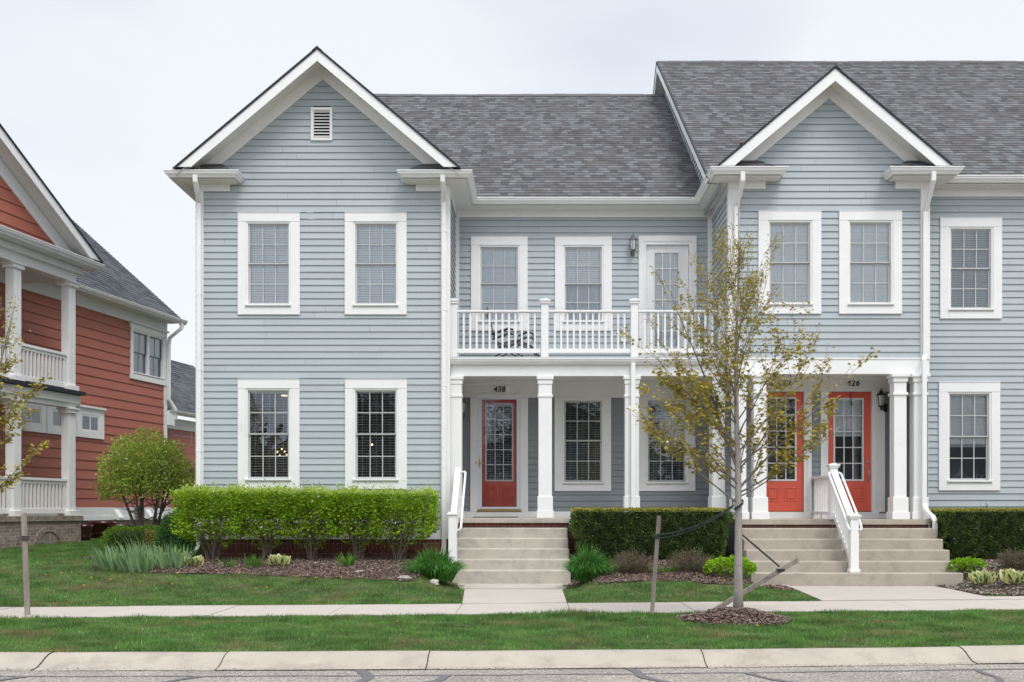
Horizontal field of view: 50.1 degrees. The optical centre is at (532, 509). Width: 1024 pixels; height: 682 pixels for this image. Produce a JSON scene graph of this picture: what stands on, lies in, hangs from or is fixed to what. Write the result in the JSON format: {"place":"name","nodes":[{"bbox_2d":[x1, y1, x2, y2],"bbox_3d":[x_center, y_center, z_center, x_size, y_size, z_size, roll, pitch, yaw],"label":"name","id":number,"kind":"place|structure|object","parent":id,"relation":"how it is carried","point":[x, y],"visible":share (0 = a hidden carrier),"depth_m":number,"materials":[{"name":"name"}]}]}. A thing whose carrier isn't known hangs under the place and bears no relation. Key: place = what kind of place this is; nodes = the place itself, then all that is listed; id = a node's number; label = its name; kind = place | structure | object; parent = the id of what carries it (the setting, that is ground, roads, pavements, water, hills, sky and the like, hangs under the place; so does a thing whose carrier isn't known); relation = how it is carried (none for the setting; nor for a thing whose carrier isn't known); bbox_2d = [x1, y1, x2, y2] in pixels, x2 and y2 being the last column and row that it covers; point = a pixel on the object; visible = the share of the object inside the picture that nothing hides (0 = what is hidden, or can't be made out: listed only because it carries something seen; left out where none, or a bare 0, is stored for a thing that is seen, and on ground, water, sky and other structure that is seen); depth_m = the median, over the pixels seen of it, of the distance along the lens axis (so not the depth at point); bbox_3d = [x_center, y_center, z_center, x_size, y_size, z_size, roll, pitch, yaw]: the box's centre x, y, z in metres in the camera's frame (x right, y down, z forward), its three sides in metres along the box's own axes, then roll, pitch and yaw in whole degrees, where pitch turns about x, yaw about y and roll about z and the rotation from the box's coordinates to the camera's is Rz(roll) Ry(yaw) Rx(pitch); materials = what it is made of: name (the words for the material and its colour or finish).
{"place":"outdoors","nodes":[
{"label":"outdoors","id":0,"kind":"place"},
{"bbox_2d":[473,517,517,517],"bbox_3d":[-0.733,0.158,22.050,0.886,0.014,0.600,0,0,0],"label":"doormat","id":1,"kind":"object","parent":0,"point":[495,517],"visible":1,"depth_m":21.75,"materials":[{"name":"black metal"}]},
{"bbox_2d":[0,606,1023,652],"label":"verge grass","id":2,"kind":"structure","parent":0,"point":[123,634],"depth_m":12.20,"materials":[{"name":"green plant"}]},
{"bbox_2d":[0,663,1023,681],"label":"road","id":3,"kind":"structure","parent":0,"point":[1010,672],"depth_m":9.94,"materials":[{"name":"grey asphalt"}]},
{"bbox_2d":[0,663,1003,681],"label":"tar seal","id":4,"kind":"object","parent":3,"relation":"on","point":[366,675],"visible":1,"depth_m":9.86,"materials":[{"name":"black asphalt"}]},
{"bbox_2d":[1,662,1014,670],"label":"gutter grit","id":5,"kind":"object","parent":3,"relation":"on","point":[519,667],"visible":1,"depth_m":10.30,"materials":[{"name":"grey gravel"}]},
{"bbox_2d":[0,645,1023,670],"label":"curb","id":6,"kind":"structure","parent":3,"relation":"on","point":[491,659],"depth_m":10.52,"materials":[{"name":"concrete"}]},
{"bbox_2d":[31,646,977,669],"bbox_3d":[-0.542,1.437,10.656,15.144,0.116,0.840,0,0,-2],"label":"curb joint","id":7,"kind":"object","parent":6,"relation":"on","point":[428,657],"visible":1,"depth_m":10.51,"materials":[{"name":"grey concrete"}]},
{"bbox_2d":[0,600,1023,617],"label":"sidewalk","id":8,"kind":"structure","parent":0,"point":[424,609],"depth_m":14.90,"materials":[{"name":"concrete"}]},
{"bbox_2d":[0,538,1023,667],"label":"lawn","id":9,"kind":"structure","parent":0,"point":[333,579],"depth_m":16.94,"materials":[{"name":"plant"}]},
{"bbox_2d":[21,513,29,614],"bbox_3d":[-6.476,0.732,14.000,0.103,1.378,0.049,0,0,0],"label":"tree stake","id":10,"kind":"object","parent":9,"relation":"on","point":[25,566],"visible":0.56,"depth_m":13.97,"materials":[{"name":"brown wood"}]},
{"bbox_2d":[0,289,52,492],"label":"young maple","id":11,"kind":"object","parent":9,"relation":"on","point":[7,363],"visible":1,"depth_m":14.05,"materials":[{"name":"green plant"}]},
{"bbox_2d":[81,524,92,541],"bbox_3d":[-11.129,0.590,27.200,0.395,0.420,0.395,0,0,0],"label":"flower pot","id":12,"kind":"object","parent":9,"relation":"on","point":[86,529],"visible":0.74,"depth_m":27.08,"materials":[{"name":"ceramic"}]},
{"bbox_2d":[82,521,93,537],"bbox_3d":[-11.763,0.545,29.303,0.534,0.510,0.485,0,0,-38],"label":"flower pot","id":13,"kind":"object","parent":9,"relation":"on","point":[92,535],"visible":0.26,"depth_m":29.14,"materials":[{"name":"ceramic"}]},
{"bbox_2d":[0,123,195,548],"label":"brick red house","id":14,"kind":"structure","parent":9,"relation":"on","point":[97,344],"depth_m":28.24,"materials":[{"name":"wood"}]},
{"bbox_2d":[21,403,46,432],"bbox_3d":[-12.752,-2.415,27.827,0.120,0.870,1.430,0,0,11],"label":"window","id":15,"kind":"structure","parent":14,"relation":"in","point":[38,423],"depth_m":28.04,"materials":[{"name":"white paint"}]},
{"bbox_2d":[46,404,79,435],"bbox_3d":[-12.509,-2.415,29.104,0.120,0.870,1.430,0,0,11],"label":"window","id":16,"kind":"structure","parent":14,"relation":"in","point":[53,418],"depth_m":28.80,"materials":[{"name":"white paint"}]},
{"bbox_2d":[76,404,106,438],"bbox_3d":[-12.267,-2.415,30.381,0.120,0.870,1.430,0,0,11],"label":"window","id":17,"kind":"structure","parent":14,"relation":"in","point":[90,420],"depth_m":30.40,"materials":[{"name":"white paint"}]},
{"bbox_2d":[97,323,149,382],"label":"window","id":18,"kind":"structure","parent":14,"relation":"in","point":[142,365],"depth_m":33.04,"materials":[{"name":"white paint"}]},
{"bbox_2d":[126,333,165,386],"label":"window","id":19,"kind":"structure","parent":14,"relation":"in","point":[160,341],"depth_m":34.12,"materials":[{"name":"white paint"}]},
{"bbox_2d":[89,521,115,538],"bbox_3d":[-11.495,0.560,29.300,0.672,0.480,0.672,0,0,0],"label":"flower pot","id":20,"kind":"object","parent":9,"relation":"on","point":[99,528],"visible":0.62,"depth_m":29.05,"materials":[{"name":"ceramic"}]},
{"bbox_2d":[98,524,159,553],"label":"boxwood hedge","id":21,"kind":"object","parent":9,"relation":"on","point":[123,532],"visible":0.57,"depth_m":22.26,"materials":[{"name":"green plant"}]},
{"bbox_2d":[88,426,195,530],"bbox_3d":[-8.675,-0.486,24.588,2.310,2.807,2.356,0,0,29],"label":"round tree","id":22,"kind":"object","parent":9,"relation":"on","point":[140,467],"visible":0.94,"depth_m":24.24,"materials":[{"name":"green plant"}]},
{"bbox_2d":[85,555,451,580],"bbox_3d":[-5.086,1.103,19.955,7.308,0.442,3.179,0,0,9],"label":"mulch bed","id":23,"kind":"object","parent":9,"relation":"on","point":[380,568],"visible":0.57,"depth_m":18.92,"materials":[{"name":"brown wood"}]},
{"bbox_2d":[88,536,203,572],"bbox_3d":[-7.089,0.784,20.475,1.862,0.574,4.427,0,0,-12],"label":"iris patch","id":24,"kind":"object","parent":23,"relation":"on","point":[139,557],"visible":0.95,"depth_m":18.91,"materials":[{"name":"green plant"}]},
{"bbox_2d":[153,511,195,550],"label":"cedar shrub","id":25,"kind":"object","parent":23,"relation":"on","point":[164,534],"visible":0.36,"depth_m":21.64,"materials":[{"name":"green plant"}]},
{"bbox_2d":[182,555,203,565],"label":"hosta","id":26,"kind":"object","parent":23,"relation":"on","point":[197,560],"visible":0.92,"depth_m":19.22,"materials":[{"name":"plant"}]},
{"bbox_2d":[168,480,248,559],"bbox_3d":[-5.880,0.215,20.132,1.342,1.530,1.184,0,0,0],"label":"hedge shrub","id":27,"kind":"object","parent":23,"relation":"on","point":[190,499],"visible":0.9,"depth_m":19.82,"materials":[{"name":"green plant"}]},
{"bbox_2d":[218,557,238,567],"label":"bulb tuft","id":28,"kind":"object","parent":23,"relation":"on","point":[230,562],"visible":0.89,"depth_m":19.15,"materials":[{"name":"green plant"}]},
{"bbox_2d":[244,552,265,566],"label":"bulb tuft","id":29,"kind":"object","parent":23,"relation":"on","point":[253,558],"visible":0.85,"depth_m":19.11,"materials":[{"name":"green plant"}]},
{"bbox_2d":[228,479,297,559],"bbox_3d":[-4.959,0.208,20.144,1.171,1.541,1.211,0,0,0],"label":"hedge shrub","id":30,"kind":"object","parent":23,"relation":"on","point":[257,506],"visible":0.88,"depth_m":19.80,"materials":[{"name":"green plant"}]},
{"bbox_2d":[267,553,290,565],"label":"hosta","id":31,"kind":"object","parent":23,"relation":"on","point":[279,559],"visible":1,"depth_m":19.15,"materials":[{"name":"plant"}]},
{"bbox_2d":[279,480,341,559],"bbox_3d":[-4.149,0.216,20.115,1.230,1.526,1.162,0,0,0],"label":"hedge shrub","id":32,"kind":"object","parent":23,"relation":"on","point":[310,509],"visible":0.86,"depth_m":19.81,"materials":[{"name":"green plant"}]},
{"bbox_2d":[334,551,358,565],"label":"bulb tuft","id":33,"kind":"object","parent":23,"relation":"on","point":[349,561],"visible":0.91,"depth_m":19.18,"materials":[{"name":"green plant"}]},
{"bbox_2d":[324,476,385,559],"bbox_3d":[-3.267,0.176,20.119,1.184,1.607,1.160,0,0,0],"label":"hedge shrub","id":34,"kind":"object","parent":23,"relation":"on","point":[358,507],"visible":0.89,"depth_m":19.79,"materials":[{"name":"green plant"}]},
{"bbox_2d":[397,575,411,578],"bbox_3d":[-2.109,1.134,18.098,0.229,0.096,0.211,0,0,43],"label":"rock","id":35,"kind":"object","parent":23,"relation":"on","point":[404,576],"visible":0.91,"depth_m":18.05,"materials":[{"name":"white stone"}]},
{"bbox_2d":[369,480,440,559],"bbox_3d":[-2.332,0.225,20.119,1.252,1.513,1.160,0,0,0],"label":"hedge shrub","id":36,"kind":"object","parent":23,"relation":"on","point":[391,506],"visible":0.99,"depth_m":19.84,"materials":[{"name":"green plant"}]},
{"bbox_2d":[398,545,472,580],"bbox_3d":[-1.665,0.853,18.770,1.486,0.716,1.416,0,0,0],"label":"daylily clump","id":37,"kind":"object","parent":23,"relation":"on","point":[440,567],"visible":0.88,"depth_m":18.52,"materials":[{"name":"green plant"}]},
{"bbox_2d":[45,570,758,625],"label":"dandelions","id":38,"kind":"object","parent":9,"relation":"on","point":[266,586],"visible":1,"depth_m":17.90,"materials":[{"name":"yellow plant"}]},
{"bbox_2d":[429,579,438,584],"bbox_3d":[-1.639,1.228,18.287,0.156,0.138,0.128,0,0,-20],"label":"rock","id":39,"kind":"object","parent":9,"relation":"on","point":[436,581],"visible":0.8,"depth_m":18.25,"materials":[{"name":"stone"}]},
{"bbox_2d":[163,46,726,583],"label":"townhouse","id":40,"kind":"structure","parent":9,"relation":"on","point":[365,258],"depth_m":21.14,"materials":[{"name":"blue paint"}]},
{"bbox_2d":[268,394,287,396],"bbox_3d":[-4.984,-2.289,22.000,0.600,0.020,0.600,0,0,0],"label":"ceiling light","id":41,"kind":"object","parent":40,"relation":"attached to","point":[280,395],"visible":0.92,"depth_m":22.04,"materials":[{"name":"white"}]},
{"bbox_2d":[237,212,326,331],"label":"window","id":42,"kind":"structure","parent":40,"relation":"in","point":[268,258],"depth_m":21.01,"materials":[{"name":"white paint"}]},
{"bbox_2d":[237,379,326,488],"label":"window","id":43,"kind":"structure","parent":40,"relation":"in","point":[265,421],"depth_m":21.02,"materials":[{"name":"white paint"}]},
{"bbox_2d":[343,212,422,331],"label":"window","id":44,"kind":"structure","parent":40,"relation":"in","point":[375,258],"depth_m":21.01,"materials":[{"name":"white paint"}]},
{"bbox_2d":[344,379,422,488],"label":"window","id":45,"kind":"structure","parent":40,"relation":"in","point":[375,409],"depth_m":21.01,"materials":[{"name":"white paint"}]},
{"bbox_2d":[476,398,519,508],"bbox_3d":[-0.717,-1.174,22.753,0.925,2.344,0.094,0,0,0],"label":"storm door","id":46,"kind":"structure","parent":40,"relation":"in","point":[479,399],"depth_m":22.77,"materials":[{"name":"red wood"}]},
{"bbox_2d":[469,236,529,336],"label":"window","id":47,"kind":"structure","parent":40,"relation":"in","point":[499,264],"depth_m":22.81,"materials":[{"name":"white paint"}]},
{"bbox_2d":[482,400,516,506],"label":"door","id":48,"kind":"structure","parent":40,"relation":"in","point":[499,417],"depth_m":22.86,"materials":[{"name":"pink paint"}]},
{"bbox_2d":[457,584,565,588],"bbox_3d":[-0.345,1.378,19.005,2.070,0.100,1.150,0,0,0],"label":"bottom porch step","id":49,"kind":"object","parent":40,"relation":"attached to","point":[513,586],"visible":0.36,"depth_m":18.84,"materials":[{"name":"concrete"}]},
{"bbox_2d":[485,307,539,356],"bbox_3d":[-0.401,-3.487,22.050,1.108,1.064,0.672,0,0,0],"label":"lounge chair","id":50,"kind":"object","parent":40,"relation":"on","point":[518,342],"visible":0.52,"depth_m":21.89,"materials":[{"name":"black metal"}]},
{"bbox_2d":[551,236,612,336],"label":"window","id":51,"kind":"structure","parent":40,"relation":"in","point":[583,264],"depth_m":22.81,"materials":[{"name":"white paint"}]},
{"bbox_2d":[554,397,610,490],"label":"window","id":52,"kind":"structure","parent":40,"relation":"in","point":[582,425],"depth_m":22.84,"materials":[{"name":"white paint"}]},
{"bbox_2d":[469,313,713,356],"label":"balusters","id":53,"kind":"object","parent":40,"relation":"on","point":[582,334],"visible":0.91,"depth_m":21.32,"materials":[{"name":"white wood"}]},
{"bbox_2d":[634,246,687,356],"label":"door","id":54,"kind":"structure","parent":40,"relation":"in","point":[671,259],"depth_m":22.84,"materials":[{"name":"white paint"}]},
{"bbox_2d":[639,397,694,490],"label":"window","id":55,"kind":"structure","parent":40,"relation":"in","point":[656,473],"depth_m":22.84,"materials":[{"name":"white paint"}]},
{"bbox_2d":[17,562,998,623],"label":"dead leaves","id":56,"kind":"object","parent":9,"relation":"on","point":[679,571],"visible":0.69,"depth_m":16.89,"materials":[{"name":"brown plant"}]},
{"bbox_2d":[462,589,566,603],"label":"front walk","id":57,"kind":"structure","parent":9,"relation":"on","point":[486,596],"depth_m":16.85,"materials":[{"name":"concrete"}]},
{"bbox_2d":[650,516,660,613],"bbox_3d":[1.587,0.752,14.150,0.146,1.339,0.045,0,0,0],"label":"tree stake","id":58,"kind":"object","parent":9,"relation":"on","point":[655,566],"visible":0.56,"depth_m":14.13,"materials":[{"name":"brown wood"}]},
{"bbox_2d":[653,504,733,537],"bbox_3d":[2.038,0.156,13.873,1.141,0.433,0.105,0,0,32],"label":"tree strap","id":59,"kind":"object","parent":58,"relation":"attached to","point":[659,534],"visible":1,"depth_m":13.84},
{"bbox_2d":[566,556,797,590],"bbox_3d":[2.469,1.116,19.353,3.886,0.469,3.435,0,0,0],"label":"mulch bed","id":60,"kind":"object","parent":9,"relation":"on","point":[683,576],"visible":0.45,"depth_m":18.27,"materials":[{"name":"brown wood"}]},
{"bbox_2d":[552,540,622,581],"bbox_3d":[0.960,0.838,18.553,1.288,0.744,1.288,0,0,44],"label":"daylily clump","id":61,"kind":"object","parent":60,"relation":"on","point":[584,567],"visible":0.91,"depth_m":18.32,"materials":[{"name":"green plant"}]},
{"bbox_2d":[608,547,653,573],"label":"spirea shrub","id":62,"kind":"object","parent":60,"relation":"on","point":[628,563],"visible":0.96,"depth_m":18.55,"materials":[{"name":"brown plant"}]},
{"bbox_2d":[567,507,734,558],"bbox_3d":[2.179,0.552,20.316,3.066,1.218,1.240,0,0,0],"label":"yew hedge","id":63,"kind":"object","parent":60,"relation":"on","point":[611,531],"visible":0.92,"depth_m":19.89,"materials":[{"name":"green plant"}]},
{"bbox_2d":[649,566,676,573],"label":"weed tuft","id":64,"kind":"object","parent":60,"relation":"on","point":[661,569],"visible":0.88,"depth_m":18.55,"materials":[{"name":"green plant"}]},
{"bbox_2d":[665,546,713,572],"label":"spirea shrub","id":65,"kind":"object","parent":60,"relation":"on","point":[686,563],"visible":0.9,"depth_m":18.62,"materials":[{"name":"brown plant"}]},
{"bbox_2d":[702,554,756,578],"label":"lime plant","id":66,"kind":"object","parent":60,"relation":"on","point":[749,567],"visible":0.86,"depth_m":18.24,"materials":[{"name":"green plant"}]},
{"bbox_2d":[675,607,793,625],"bbox_3d":[2.497,1.289,13.517,1.451,0.177,1.448,0,0,0],"label":"mulch mound","id":67,"kind":"object","parent":9,"relation":"on","point":[732,615],"visible":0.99,"depth_m":13.21,"materials":[{"name":"brown wood"}]},
{"bbox_2d":[616,195,879,607],"bbox_3d":[2.683,-1.300,13.700,3.436,5.221,2.112,0,0,0],"label":"young maple","id":68,"kind":"object","parent":67,"relation":"on","point":[715,405],"visible":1,"depth_m":13.56,"materials":[{"name":"green plant"}]},
{"bbox_2d":[732,499,743,510],"bbox_3d":[2.550,-0.061,13.599,0.142,0.153,0.143,0,0,0],"label":"tree strap","id":69,"kind":"object","parent":68,"relation":"attached to","point":[739,506],"visible":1,"depth_m":13.55,"materials":[{"name":"black rubber"}]},
{"bbox_2d":[742,534,784,571],"bbox_3d":[2.989,0.563,14.097,0.133,0.532,1.223,0,0,34],"label":"tree strap","id":70,"kind":"object","parent":68,"relation":"attached to","point":[765,554],"visible":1,"depth_m":14.17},
{"bbox_2d":[712,558,799,608],"bbox_3d":[2.921,1.019,14.475,1.290,0.754,0.059,0,0,-11],"label":"tree stake","id":71,"kind":"object","parent":67,"relation":"on","point":[762,581],"visible":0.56,"depth_m":14.47,"materials":[{"name":"brown wood"}]},
{"bbox_2d":[650,60,1023,585],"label":"townhouse","id":72,"kind":"structure","parent":9,"relation":"on","point":[886,198],"depth_m":21.17,"materials":[{"name":"blue paint"}]},
{"bbox_2d":[746,210,821,320],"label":"window","id":73,"kind":"structure","parent":72,"relation":"in","point":[796,269],"depth_m":20.81,"materials":[{"name":"white paint"}]},
{"bbox_2d":[766,392,802,510],"bbox_3d":[5.008,-1.168,22.043,0.871,2.412,0.055,0,0,0],"label":"door","id":74,"kind":"structure","parent":72,"relation":"in","point":[785,494],"depth_m":22.03,"materials":[{"name":"red paint"}]},
{"bbox_2d":[828,392,870,510],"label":"door","id":75,"kind":"structure","parent":72,"relation":"in","point":[844,423],"depth_m":22.03,"materials":[{"name":"red paint"}]},
{"bbox_2d":[822,210,902,318],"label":"window","id":76,"kind":"structure","parent":72,"relation":"in","point":[870,241],"depth_m":20.81,"materials":[{"name":"white paint"}]},
{"bbox_2d":[928,382,999,492],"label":"window","id":77,"kind":"structure","parent":72,"relation":"in","point":[969,412],"depth_m":21.31,"materials":[{"name":"white paint"}]},
{"bbox_2d":[930,217,1002,318],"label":"window","id":78,"kind":"structure","parent":72,"relation":"in","point":[970,251],"depth_m":21.31,"materials":[{"name":"white paint"}]},
{"bbox_2d":[790,586,920,600],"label":"front walk","id":79,"kind":"structure","parent":9,"relation":"on","point":[831,593],"depth_m":17.15,"materials":[{"name":"concrete"}]},
{"bbox_2d":[844,586,998,599],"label":"front walk","id":80,"kind":"structure","parent":9,"relation":"on","point":[929,593],"depth_m":17.60,"materials":[{"name":"concrete"}]},
{"bbox_2d":[938,556,1023,595],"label":"mulch bed","id":81,"kind":"object","parent":9,"relation":"on","point":[998,587],"visible":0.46,"depth_m":18.29,"materials":[{"name":"brown wood"}]},
{"bbox_2d":[946,556,987,574],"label":"lime plant","id":82,"kind":"object","parent":81,"relation":"on","point":[960,562],"visible":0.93,"depth_m":19.20,"materials":[{"name":"green plant"}]},
{"bbox_2d":[928,507,1023,558],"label":"yew hedge","id":83,"kind":"object","parent":81,"relation":"on","point":[987,531],"visible":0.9,"depth_m":20.05,"materials":[{"name":"green plant"}]},
{"bbox_2d":[968,568,998,583],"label":"hosta","id":84,"kind":"object","parent":81,"relation":"on","point":[984,576],"visible":0.99,"depth_m":18.23,"materials":[{"name":"plant"}]},
{"bbox_2d":[993,546,1023,569],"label":"spirea shrub","id":85,"kind":"object","parent":81,"relation":"on","point":[1017,560],"visible":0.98,"depth_m":18.83,"materials":[{"name":"brown plant"}]},
{"bbox_2d":[999,568,1023,584],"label":"hosta","id":86,"kind":"object","parent":81,"relation":"on","point":[1009,576],"visible":1,"depth_m":17.62,"materials":[{"name":"plant"}]},
{"bbox_2d":[987,596,1023,599],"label":"front walk","id":87,"kind":"structure","parent":9,"relation":"on","point":[1010,597],"depth_m":16.64,"materials":[{"name":"concrete"}]},
{"bbox_2d":[0,0,1023,460],"label":"sky","id":88,"kind":"structure","parent":0,"point":[100,98],"materials":[{"name":"white"}]}
]}

